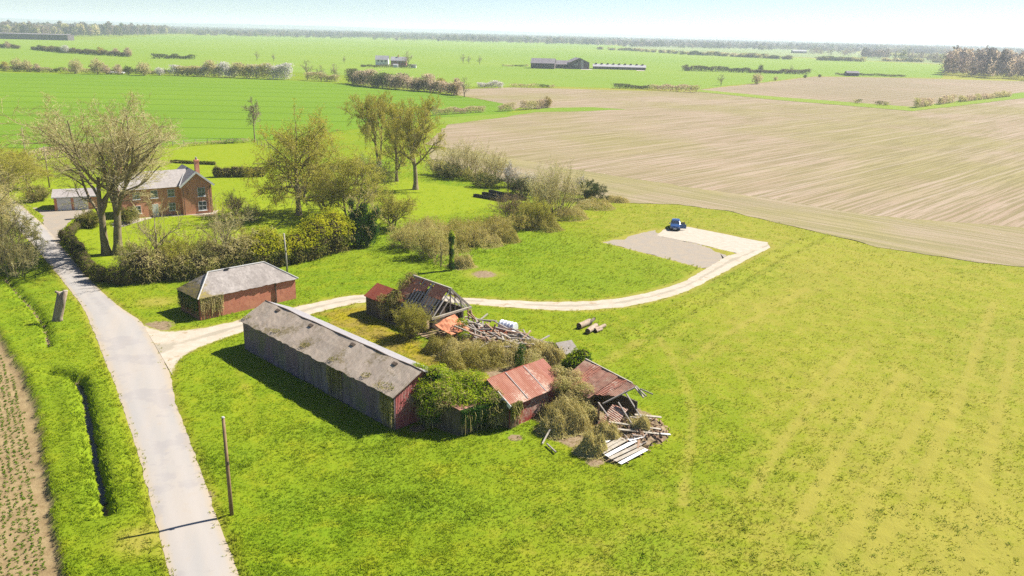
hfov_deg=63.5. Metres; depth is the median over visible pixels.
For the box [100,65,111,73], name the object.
tree
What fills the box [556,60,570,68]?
field barn
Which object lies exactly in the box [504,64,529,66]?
hedge
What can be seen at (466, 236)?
bush
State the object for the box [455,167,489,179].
edge shrub
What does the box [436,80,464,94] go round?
hedge
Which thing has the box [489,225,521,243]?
bramble thicket
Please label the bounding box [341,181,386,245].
leaning tree
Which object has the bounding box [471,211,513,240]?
bush
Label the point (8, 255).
roadside scrub
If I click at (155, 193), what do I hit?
window
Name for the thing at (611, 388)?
collapsed shed
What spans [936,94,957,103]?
hedge
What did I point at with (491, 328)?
fallen beam
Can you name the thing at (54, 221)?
driveway
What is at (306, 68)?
tree
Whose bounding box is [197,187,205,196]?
window
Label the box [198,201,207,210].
window
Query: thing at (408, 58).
tree
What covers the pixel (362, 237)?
ivy tree
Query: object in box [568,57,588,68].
field barn
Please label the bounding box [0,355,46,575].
seedlings
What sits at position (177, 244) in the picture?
hedge shrub
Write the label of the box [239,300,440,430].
barn
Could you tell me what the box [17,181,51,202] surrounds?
drive shrub
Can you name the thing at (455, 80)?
tree
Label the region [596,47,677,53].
hedge
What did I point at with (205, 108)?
wheat field
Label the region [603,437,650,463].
wooden planks
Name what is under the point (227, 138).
post fence
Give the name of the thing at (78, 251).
clipped hedge
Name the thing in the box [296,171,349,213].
willow
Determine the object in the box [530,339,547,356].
yard scrub
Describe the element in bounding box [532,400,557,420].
bramble mound
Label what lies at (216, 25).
hills
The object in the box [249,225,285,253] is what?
hedge shrub
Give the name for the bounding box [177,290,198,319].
ivy curtain
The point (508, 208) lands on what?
brown bush
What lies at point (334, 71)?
tree
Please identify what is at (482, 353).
yard scrub
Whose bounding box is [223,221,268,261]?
hedge shrub
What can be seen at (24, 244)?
roadside scrub
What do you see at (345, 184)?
willow
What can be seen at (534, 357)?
bramble creeper
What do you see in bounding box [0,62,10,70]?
tree
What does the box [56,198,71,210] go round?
garage door
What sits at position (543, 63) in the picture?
field barn
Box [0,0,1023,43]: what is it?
sky
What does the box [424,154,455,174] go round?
edge shrub
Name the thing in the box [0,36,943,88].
pasture field
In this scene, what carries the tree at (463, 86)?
on the ground at (982, 551)
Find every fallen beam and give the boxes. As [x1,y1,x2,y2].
[464,324,486,334]
[485,323,500,336]
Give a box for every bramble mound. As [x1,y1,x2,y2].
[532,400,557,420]
[533,400,576,440]
[546,391,597,436]
[558,387,599,420]
[570,427,612,460]
[592,415,623,445]
[622,412,655,430]
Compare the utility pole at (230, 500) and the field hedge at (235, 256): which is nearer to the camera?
the utility pole at (230, 500)
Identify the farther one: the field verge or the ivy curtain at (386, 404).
the field verge
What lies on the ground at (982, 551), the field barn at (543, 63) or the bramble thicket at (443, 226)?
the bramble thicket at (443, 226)
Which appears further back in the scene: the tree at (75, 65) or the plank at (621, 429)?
the tree at (75, 65)
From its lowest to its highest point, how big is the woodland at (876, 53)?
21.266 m
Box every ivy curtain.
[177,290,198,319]
[200,294,223,319]
[324,365,342,400]
[378,391,393,429]
[460,401,499,434]
[492,396,507,427]
[510,400,523,428]
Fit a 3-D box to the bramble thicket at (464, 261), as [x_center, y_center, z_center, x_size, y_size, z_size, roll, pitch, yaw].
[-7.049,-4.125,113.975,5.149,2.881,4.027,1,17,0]
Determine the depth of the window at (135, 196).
137.39 m
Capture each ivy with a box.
[375,271,417,319]
[410,362,500,428]
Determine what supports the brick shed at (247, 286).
on the ground at (982, 551)
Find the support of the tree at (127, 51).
on the ground at (982, 551)
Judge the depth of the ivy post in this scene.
111.33 m
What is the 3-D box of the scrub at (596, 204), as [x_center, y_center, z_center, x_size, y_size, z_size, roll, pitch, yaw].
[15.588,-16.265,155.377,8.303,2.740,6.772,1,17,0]
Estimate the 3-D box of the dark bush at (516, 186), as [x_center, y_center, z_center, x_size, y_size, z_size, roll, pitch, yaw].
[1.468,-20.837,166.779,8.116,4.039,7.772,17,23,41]
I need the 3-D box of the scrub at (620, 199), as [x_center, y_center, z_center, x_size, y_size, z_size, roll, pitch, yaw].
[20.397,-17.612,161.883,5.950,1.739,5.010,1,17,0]
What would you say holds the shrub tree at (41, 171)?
on the ground at (982, 551)
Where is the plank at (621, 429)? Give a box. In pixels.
[617,428,658,434]
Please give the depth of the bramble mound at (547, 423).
66.92 m
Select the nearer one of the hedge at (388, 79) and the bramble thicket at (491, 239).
the bramble thicket at (491, 239)
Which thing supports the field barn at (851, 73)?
on the ground at (982, 551)
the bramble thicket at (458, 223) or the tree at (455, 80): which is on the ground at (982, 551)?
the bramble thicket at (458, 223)
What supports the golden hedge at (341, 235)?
on the ground at (982, 551)
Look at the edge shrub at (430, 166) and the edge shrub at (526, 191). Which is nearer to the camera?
the edge shrub at (526, 191)
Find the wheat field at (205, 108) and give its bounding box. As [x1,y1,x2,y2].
[0,73,514,148]
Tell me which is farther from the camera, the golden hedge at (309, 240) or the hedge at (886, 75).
the hedge at (886, 75)
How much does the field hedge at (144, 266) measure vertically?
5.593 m
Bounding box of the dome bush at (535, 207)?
[514,192,559,226]
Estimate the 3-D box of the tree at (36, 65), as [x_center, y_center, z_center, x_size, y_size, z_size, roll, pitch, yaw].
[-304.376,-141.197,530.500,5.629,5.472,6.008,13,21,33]
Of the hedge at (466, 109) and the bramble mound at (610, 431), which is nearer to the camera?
the bramble mound at (610, 431)
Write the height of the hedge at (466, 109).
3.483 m
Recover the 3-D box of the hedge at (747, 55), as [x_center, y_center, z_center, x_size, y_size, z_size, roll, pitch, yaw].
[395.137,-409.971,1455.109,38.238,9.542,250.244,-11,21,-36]
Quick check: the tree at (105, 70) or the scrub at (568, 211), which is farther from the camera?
the tree at (105, 70)
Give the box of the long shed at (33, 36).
[0,33,73,39]
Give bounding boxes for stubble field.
[427,87,1023,227]
[701,77,1023,106]
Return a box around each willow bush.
[437,135,492,173]
[471,147,517,176]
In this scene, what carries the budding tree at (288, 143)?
on the ground at (982, 551)
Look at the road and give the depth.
66.17 m
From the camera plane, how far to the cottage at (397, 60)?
739.08 m
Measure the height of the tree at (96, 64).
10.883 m
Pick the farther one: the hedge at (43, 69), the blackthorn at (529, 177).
the hedge at (43, 69)
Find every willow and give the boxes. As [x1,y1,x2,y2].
[294,143,388,217]
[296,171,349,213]
[344,153,400,192]
[371,184,420,228]
[518,155,591,214]
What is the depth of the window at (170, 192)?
140.34 m
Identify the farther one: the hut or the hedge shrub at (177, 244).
the hedge shrub at (177, 244)
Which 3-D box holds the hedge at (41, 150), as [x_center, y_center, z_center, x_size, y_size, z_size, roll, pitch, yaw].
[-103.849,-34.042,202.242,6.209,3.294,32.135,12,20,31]
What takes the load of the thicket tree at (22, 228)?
on the ground at (982, 551)
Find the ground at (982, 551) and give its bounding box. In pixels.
[0,33,1023,575]
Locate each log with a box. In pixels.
[576,319,592,328]
[585,323,598,333]
[594,324,605,330]
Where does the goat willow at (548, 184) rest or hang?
on the ground at (982, 551)
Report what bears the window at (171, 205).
in the farmhouse
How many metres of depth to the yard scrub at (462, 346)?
82.17 m
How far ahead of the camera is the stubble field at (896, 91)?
572.52 m
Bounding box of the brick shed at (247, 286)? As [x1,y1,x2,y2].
[176,261,297,319]
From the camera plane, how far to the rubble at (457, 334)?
87.32 m
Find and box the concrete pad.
[657,227,767,252]
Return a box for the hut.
[364,283,396,320]
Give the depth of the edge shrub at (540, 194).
157.65 m
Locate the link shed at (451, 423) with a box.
[422,397,490,434]
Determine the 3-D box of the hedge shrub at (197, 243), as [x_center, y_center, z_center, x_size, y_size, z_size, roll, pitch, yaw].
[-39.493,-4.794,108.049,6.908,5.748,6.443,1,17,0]
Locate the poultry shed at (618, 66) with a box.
[593,63,645,69]
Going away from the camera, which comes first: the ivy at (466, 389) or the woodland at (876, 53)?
the ivy at (466, 389)
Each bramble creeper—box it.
[488,342,559,364]
[548,363,599,424]
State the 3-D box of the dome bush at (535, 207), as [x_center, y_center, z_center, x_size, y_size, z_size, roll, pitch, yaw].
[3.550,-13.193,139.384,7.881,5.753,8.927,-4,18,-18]
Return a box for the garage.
[51,188,97,210]
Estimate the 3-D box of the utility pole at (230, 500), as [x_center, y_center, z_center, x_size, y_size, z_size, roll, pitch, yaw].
[-18.488,11.792,53.885,0.264,7.500,0.280,1,17,0]
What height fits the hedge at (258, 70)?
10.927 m
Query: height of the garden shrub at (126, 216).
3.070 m
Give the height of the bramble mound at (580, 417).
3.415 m
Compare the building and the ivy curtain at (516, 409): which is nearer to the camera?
the ivy curtain at (516, 409)
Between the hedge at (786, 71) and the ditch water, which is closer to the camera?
the ditch water
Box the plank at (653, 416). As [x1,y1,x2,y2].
[634,414,661,417]
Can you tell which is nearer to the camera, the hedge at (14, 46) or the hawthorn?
the hawthorn
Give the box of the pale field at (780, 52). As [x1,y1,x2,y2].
[624,45,940,63]
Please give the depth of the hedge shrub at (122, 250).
104.14 m
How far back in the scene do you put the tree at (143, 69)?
518.54 m
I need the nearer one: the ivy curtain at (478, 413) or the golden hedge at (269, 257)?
the ivy curtain at (478, 413)
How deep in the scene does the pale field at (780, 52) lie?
2092.71 m
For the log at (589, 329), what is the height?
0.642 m
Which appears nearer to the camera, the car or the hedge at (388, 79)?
the car
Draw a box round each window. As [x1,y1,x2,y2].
[132,192,140,200]
[150,190,157,198]
[167,189,175,197]
[169,203,175,210]
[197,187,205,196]
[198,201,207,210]
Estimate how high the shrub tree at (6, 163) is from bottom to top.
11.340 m
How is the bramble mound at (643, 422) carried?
on the ground at (982, 551)
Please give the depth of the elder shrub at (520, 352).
79.84 m
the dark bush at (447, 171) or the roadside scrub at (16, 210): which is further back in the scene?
the dark bush at (447, 171)
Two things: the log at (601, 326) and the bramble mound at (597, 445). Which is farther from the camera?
the log at (601, 326)
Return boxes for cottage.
[375,55,389,65]
[390,55,406,65]
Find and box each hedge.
[0,43,20,48]
[0,65,173,74]
[27,138,146,161]
[30,45,131,56]
[57,217,96,275]
[87,261,135,284]
[108,244,177,283]
[151,53,194,58]
[164,240,224,281]
[166,60,292,78]
[170,159,215,164]
[184,138,248,145]
[205,230,259,269]
[211,165,265,177]
[243,224,296,266]
[281,213,332,264]
[294,203,356,254]
[304,72,341,81]
[343,68,440,91]
[360,64,392,67]
[398,64,413,67]
[432,106,485,114]
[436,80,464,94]
[477,80,504,87]
[499,102,516,110]
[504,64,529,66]
[508,83,554,87]
[519,99,554,109]
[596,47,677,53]
[613,83,653,88]
[650,84,700,91]
[678,50,792,59]
[681,65,810,73]
[814,56,867,61]
[834,73,905,76]
[852,99,890,104]
[879,57,943,62]
[913,97,934,106]
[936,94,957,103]
[958,91,1012,101]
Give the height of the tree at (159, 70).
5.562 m
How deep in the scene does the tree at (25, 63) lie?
530.23 m
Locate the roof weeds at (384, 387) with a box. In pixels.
[375,381,393,390]
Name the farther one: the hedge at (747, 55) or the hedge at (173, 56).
the hedge at (747, 55)
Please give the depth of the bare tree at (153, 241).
104.33 m
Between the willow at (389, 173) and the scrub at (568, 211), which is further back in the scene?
the willow at (389, 173)
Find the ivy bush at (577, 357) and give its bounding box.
[560,345,592,372]
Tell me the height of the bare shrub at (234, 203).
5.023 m
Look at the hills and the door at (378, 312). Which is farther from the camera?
the hills
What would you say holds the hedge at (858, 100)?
on the ground at (982, 551)
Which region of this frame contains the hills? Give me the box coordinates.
[0,18,1023,46]
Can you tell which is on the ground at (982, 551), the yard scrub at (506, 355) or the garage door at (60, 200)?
the yard scrub at (506, 355)
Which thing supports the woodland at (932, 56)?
on the pale field at (780, 52)
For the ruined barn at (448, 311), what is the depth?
90.04 m
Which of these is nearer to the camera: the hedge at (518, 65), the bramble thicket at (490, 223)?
the bramble thicket at (490, 223)
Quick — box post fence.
[172,138,272,148]
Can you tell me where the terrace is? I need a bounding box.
[112,210,217,226]
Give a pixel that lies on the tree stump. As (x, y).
(60, 303)
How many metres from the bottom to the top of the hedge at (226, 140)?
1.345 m
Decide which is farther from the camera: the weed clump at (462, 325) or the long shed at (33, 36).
the long shed at (33, 36)
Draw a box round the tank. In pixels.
[498,319,517,333]
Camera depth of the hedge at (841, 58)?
1341.02 m
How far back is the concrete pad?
133.34 m
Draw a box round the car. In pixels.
[669,218,686,230]
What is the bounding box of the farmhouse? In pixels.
[117,157,214,217]
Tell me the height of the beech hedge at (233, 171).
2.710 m
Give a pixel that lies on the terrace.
(123, 224)
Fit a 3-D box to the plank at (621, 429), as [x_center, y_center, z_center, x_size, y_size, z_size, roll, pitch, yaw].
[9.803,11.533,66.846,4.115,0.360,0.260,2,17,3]
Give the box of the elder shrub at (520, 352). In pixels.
[514,343,525,367]
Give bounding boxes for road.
[1,198,238,575]
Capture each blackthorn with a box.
[498,160,520,186]
[523,171,536,182]
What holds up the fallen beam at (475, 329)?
on the fallen beam
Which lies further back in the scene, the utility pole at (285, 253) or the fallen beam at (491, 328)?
the utility pole at (285, 253)
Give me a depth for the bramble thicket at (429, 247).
116.96 m
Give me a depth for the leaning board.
84.02 m
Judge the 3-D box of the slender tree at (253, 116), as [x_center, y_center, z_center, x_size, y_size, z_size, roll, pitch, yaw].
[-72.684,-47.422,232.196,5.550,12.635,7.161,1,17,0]
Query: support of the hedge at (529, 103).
on the ground at (982, 551)
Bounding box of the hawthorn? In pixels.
[576,178,608,200]
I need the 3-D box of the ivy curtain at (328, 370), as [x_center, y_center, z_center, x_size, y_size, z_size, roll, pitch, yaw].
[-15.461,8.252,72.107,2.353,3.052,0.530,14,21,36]
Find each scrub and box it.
[0,182,30,220]
[0,201,18,261]
[0,224,45,278]
[13,237,44,264]
[418,330,455,355]
[435,332,481,364]
[439,345,473,374]
[457,339,512,372]
[458,338,484,357]
[477,334,528,367]
[510,335,550,362]
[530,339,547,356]
[540,340,566,367]
[548,203,591,221]
[576,195,616,210]
[605,194,629,203]
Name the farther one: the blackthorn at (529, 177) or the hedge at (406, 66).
the hedge at (406, 66)
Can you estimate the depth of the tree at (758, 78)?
593.70 m
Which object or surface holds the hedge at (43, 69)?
on the ground at (982, 551)
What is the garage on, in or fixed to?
on the ground at (982, 551)
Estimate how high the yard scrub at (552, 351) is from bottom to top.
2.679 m
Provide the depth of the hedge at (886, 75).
784.72 m
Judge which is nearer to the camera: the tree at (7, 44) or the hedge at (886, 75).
the hedge at (886, 75)
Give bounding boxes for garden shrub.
[73,208,98,227]
[121,206,140,224]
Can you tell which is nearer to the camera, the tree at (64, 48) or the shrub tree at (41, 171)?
the shrub tree at (41, 171)
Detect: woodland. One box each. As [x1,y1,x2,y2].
[0,20,172,35]
[807,47,945,60]
[858,47,891,57]
[938,45,1023,77]
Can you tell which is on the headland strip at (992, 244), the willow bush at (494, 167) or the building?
the willow bush at (494, 167)
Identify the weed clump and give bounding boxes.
[455,318,473,341]
[544,340,569,351]
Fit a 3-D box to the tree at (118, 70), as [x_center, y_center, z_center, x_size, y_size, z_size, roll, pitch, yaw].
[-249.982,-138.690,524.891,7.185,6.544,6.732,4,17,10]
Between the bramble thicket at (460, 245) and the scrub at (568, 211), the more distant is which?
the scrub at (568, 211)
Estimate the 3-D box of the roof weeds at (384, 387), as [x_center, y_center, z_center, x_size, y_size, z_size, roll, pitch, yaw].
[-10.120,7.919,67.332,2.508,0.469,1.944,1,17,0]
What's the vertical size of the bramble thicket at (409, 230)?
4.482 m
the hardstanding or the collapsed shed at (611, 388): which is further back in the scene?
the hardstanding
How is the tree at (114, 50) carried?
on the ground at (982, 551)
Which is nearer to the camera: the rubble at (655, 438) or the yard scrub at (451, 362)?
the rubble at (655, 438)
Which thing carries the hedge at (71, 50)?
on the ground at (982, 551)
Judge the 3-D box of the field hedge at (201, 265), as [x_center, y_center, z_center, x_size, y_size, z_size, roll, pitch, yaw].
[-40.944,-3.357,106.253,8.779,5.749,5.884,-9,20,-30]
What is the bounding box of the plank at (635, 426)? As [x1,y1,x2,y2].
[609,421,660,429]
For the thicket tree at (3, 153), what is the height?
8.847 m
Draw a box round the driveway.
[33,208,89,243]
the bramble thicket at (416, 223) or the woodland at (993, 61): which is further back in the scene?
the woodland at (993, 61)
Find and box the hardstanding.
[603,230,726,267]
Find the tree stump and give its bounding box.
[52,290,67,321]
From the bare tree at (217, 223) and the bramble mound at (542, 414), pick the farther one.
the bare tree at (217, 223)
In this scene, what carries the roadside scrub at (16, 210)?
on the ground at (982, 551)
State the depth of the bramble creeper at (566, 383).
70.42 m
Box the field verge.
[697,90,1023,110]
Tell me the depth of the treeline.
3137.18 m
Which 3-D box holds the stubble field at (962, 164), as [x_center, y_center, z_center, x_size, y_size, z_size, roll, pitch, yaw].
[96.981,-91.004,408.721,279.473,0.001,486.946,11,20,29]
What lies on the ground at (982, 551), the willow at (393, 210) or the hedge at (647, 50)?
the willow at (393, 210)
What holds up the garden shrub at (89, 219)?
on the ground at (982, 551)
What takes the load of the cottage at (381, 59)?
on the ground at (982, 551)
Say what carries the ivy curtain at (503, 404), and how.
attached to the rusty shed at (530, 386)
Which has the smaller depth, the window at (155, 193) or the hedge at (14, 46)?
the window at (155, 193)
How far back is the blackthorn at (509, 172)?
173.22 m
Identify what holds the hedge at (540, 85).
on the ground at (982, 551)
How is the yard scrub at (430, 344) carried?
on the ground at (982, 551)
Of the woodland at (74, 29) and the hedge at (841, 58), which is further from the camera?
the woodland at (74, 29)
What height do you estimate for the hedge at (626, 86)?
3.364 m
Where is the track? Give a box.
[143,243,769,374]
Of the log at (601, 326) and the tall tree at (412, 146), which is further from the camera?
the tall tree at (412, 146)
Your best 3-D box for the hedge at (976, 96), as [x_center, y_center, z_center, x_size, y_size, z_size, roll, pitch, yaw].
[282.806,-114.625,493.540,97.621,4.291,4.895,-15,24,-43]
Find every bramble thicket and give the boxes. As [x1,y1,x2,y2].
[385,220,432,248]
[398,215,433,239]
[404,222,470,266]
[416,213,450,236]
[434,230,473,254]
[441,215,494,235]
[445,248,477,269]
[465,227,505,248]
[482,213,513,231]
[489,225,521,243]
[525,212,565,232]
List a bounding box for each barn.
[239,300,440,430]
[391,274,471,334]
[530,58,555,68]
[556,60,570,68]
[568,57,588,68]
[844,71,858,75]
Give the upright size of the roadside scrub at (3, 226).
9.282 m
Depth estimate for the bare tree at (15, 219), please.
104.94 m
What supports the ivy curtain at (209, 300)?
attached to the brick shed at (247, 286)
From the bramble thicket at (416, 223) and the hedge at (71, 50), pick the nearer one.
the bramble thicket at (416, 223)
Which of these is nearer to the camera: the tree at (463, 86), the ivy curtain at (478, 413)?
the ivy curtain at (478, 413)
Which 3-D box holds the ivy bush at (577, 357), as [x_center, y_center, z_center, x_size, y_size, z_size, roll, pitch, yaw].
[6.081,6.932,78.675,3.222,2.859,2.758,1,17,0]
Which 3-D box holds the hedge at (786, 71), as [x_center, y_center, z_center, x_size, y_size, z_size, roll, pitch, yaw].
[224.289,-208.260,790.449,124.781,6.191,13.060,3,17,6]
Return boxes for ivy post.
[448,230,454,270]
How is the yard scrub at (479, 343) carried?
on the ground at (982, 551)
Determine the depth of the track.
98.60 m
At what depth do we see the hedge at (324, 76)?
506.94 m
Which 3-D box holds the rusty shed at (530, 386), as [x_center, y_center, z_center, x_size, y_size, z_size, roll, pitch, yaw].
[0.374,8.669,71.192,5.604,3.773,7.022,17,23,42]
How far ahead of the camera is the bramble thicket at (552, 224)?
136.53 m
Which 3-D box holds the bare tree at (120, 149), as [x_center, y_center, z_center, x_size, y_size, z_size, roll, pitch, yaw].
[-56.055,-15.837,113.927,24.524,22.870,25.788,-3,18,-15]
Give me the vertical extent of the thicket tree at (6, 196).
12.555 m
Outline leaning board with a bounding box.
[556,340,576,354]
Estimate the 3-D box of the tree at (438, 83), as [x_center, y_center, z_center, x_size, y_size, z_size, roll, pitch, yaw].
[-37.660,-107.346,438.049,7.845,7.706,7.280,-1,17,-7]
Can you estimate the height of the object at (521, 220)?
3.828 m
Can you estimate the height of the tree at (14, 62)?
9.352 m
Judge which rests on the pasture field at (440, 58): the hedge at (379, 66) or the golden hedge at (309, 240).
the hedge at (379, 66)
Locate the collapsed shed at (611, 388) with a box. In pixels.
[564,358,652,425]
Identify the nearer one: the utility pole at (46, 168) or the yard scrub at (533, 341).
the yard scrub at (533, 341)
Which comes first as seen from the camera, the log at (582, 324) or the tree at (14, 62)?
the log at (582, 324)
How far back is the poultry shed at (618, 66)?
791.74 m
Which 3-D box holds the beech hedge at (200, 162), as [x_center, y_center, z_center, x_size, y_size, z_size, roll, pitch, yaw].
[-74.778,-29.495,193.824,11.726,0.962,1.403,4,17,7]
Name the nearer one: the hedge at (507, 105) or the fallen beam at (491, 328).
the fallen beam at (491, 328)
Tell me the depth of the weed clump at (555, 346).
84.51 m
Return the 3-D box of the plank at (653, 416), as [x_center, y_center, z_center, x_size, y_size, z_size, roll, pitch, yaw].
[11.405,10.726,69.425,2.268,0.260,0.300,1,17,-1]
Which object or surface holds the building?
on the ground at (982, 551)
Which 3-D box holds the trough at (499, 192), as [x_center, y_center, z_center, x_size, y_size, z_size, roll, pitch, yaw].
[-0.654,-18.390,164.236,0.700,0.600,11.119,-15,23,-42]
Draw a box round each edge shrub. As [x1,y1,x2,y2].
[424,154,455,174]
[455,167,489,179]
[521,180,542,194]
[529,181,558,203]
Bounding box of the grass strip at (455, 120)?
[429,107,624,123]
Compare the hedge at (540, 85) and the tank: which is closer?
the tank
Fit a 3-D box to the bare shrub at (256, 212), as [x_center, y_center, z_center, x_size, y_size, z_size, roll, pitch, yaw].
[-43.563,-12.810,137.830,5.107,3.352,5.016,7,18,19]
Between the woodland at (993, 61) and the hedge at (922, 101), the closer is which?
the hedge at (922, 101)
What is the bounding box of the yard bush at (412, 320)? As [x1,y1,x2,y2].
[390,299,439,338]
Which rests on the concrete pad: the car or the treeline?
the car
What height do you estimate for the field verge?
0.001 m
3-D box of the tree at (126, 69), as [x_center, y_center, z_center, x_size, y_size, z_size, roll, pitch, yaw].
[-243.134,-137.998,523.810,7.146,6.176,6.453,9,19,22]
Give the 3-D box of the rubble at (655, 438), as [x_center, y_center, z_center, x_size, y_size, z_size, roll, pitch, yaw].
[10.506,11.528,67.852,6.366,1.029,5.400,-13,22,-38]
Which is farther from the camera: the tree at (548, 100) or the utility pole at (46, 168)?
the tree at (548, 100)
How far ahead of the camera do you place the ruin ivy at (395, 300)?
91.83 m
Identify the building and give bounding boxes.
[791,50,806,52]
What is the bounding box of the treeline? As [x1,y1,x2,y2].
[0,22,1023,54]
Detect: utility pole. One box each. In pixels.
[43,147,49,187]
[221,416,233,515]
[283,233,287,271]
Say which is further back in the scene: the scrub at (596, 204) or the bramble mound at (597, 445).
the scrub at (596, 204)
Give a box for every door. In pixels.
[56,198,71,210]
[73,197,88,209]
[152,204,159,216]
[376,302,380,318]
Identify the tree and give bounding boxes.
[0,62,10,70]
[0,89,189,255]
[0,137,45,203]
[0,144,35,188]
[0,147,54,187]
[0,162,42,242]
[0,165,21,221]
[0,202,48,245]
[4,41,10,47]
[8,57,21,70]
[19,59,32,71]
[32,63,40,71]
[58,45,68,52]
[67,58,83,73]
[88,56,104,73]
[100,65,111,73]
[111,48,118,55]
[112,64,122,73]
[119,193,191,257]
[122,65,132,74]
[123,47,132,56]
[136,61,150,75]
[154,67,165,75]
[182,193,259,250]
[240,98,349,221]
[242,97,261,141]
[300,60,313,78]
[330,64,340,75]
[336,87,401,164]
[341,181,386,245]
[347,198,380,248]
[379,106,408,181]
[381,93,446,189]
[402,51,413,64]
[434,78,446,92]
[449,78,464,94]
[457,78,471,96]
[544,96,552,107]
[751,72,763,83]
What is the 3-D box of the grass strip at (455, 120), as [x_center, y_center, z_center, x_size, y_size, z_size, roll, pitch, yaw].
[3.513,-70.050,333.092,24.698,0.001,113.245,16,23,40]
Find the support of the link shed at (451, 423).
on the ground at (982, 551)
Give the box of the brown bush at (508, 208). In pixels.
[485,191,530,218]
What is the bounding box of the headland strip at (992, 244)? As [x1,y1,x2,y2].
[429,148,1023,266]
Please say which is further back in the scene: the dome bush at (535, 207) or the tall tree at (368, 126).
the tall tree at (368, 126)
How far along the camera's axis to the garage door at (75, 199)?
143.28 m
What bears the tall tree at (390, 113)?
on the ground at (982, 551)
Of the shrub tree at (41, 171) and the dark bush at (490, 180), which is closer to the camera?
the shrub tree at (41, 171)
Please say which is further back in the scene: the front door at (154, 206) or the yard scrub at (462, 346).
the front door at (154, 206)
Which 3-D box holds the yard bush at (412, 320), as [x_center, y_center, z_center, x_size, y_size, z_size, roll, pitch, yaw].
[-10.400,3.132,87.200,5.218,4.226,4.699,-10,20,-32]
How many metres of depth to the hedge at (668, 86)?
493.04 m
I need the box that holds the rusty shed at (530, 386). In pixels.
[484,358,560,427]
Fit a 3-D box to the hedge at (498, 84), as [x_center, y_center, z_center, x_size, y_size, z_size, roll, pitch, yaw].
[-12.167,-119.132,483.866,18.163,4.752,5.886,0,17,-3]
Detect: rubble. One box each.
[436,325,520,346]
[593,415,669,447]
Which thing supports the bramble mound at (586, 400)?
on the ground at (982, 551)
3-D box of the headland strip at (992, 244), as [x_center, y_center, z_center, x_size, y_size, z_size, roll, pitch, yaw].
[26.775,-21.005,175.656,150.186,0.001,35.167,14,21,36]
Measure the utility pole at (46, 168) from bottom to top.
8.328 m
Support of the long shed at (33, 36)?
on the ground at (982, 551)
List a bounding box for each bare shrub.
[218,187,252,215]
[235,202,265,221]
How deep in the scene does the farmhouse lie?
140.72 m
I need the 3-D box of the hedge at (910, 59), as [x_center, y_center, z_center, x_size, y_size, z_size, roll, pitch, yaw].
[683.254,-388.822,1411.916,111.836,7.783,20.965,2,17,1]
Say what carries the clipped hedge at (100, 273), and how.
on the ground at (982, 551)
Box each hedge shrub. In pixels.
[111,238,153,267]
[148,231,199,266]
[179,229,229,265]
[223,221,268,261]
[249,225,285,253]
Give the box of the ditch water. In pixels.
[77,384,107,504]
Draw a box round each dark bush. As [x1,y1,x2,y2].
[432,162,474,177]
[469,171,505,187]
[503,175,533,195]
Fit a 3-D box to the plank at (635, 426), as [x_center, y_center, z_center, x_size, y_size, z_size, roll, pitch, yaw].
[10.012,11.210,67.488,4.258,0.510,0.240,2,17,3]

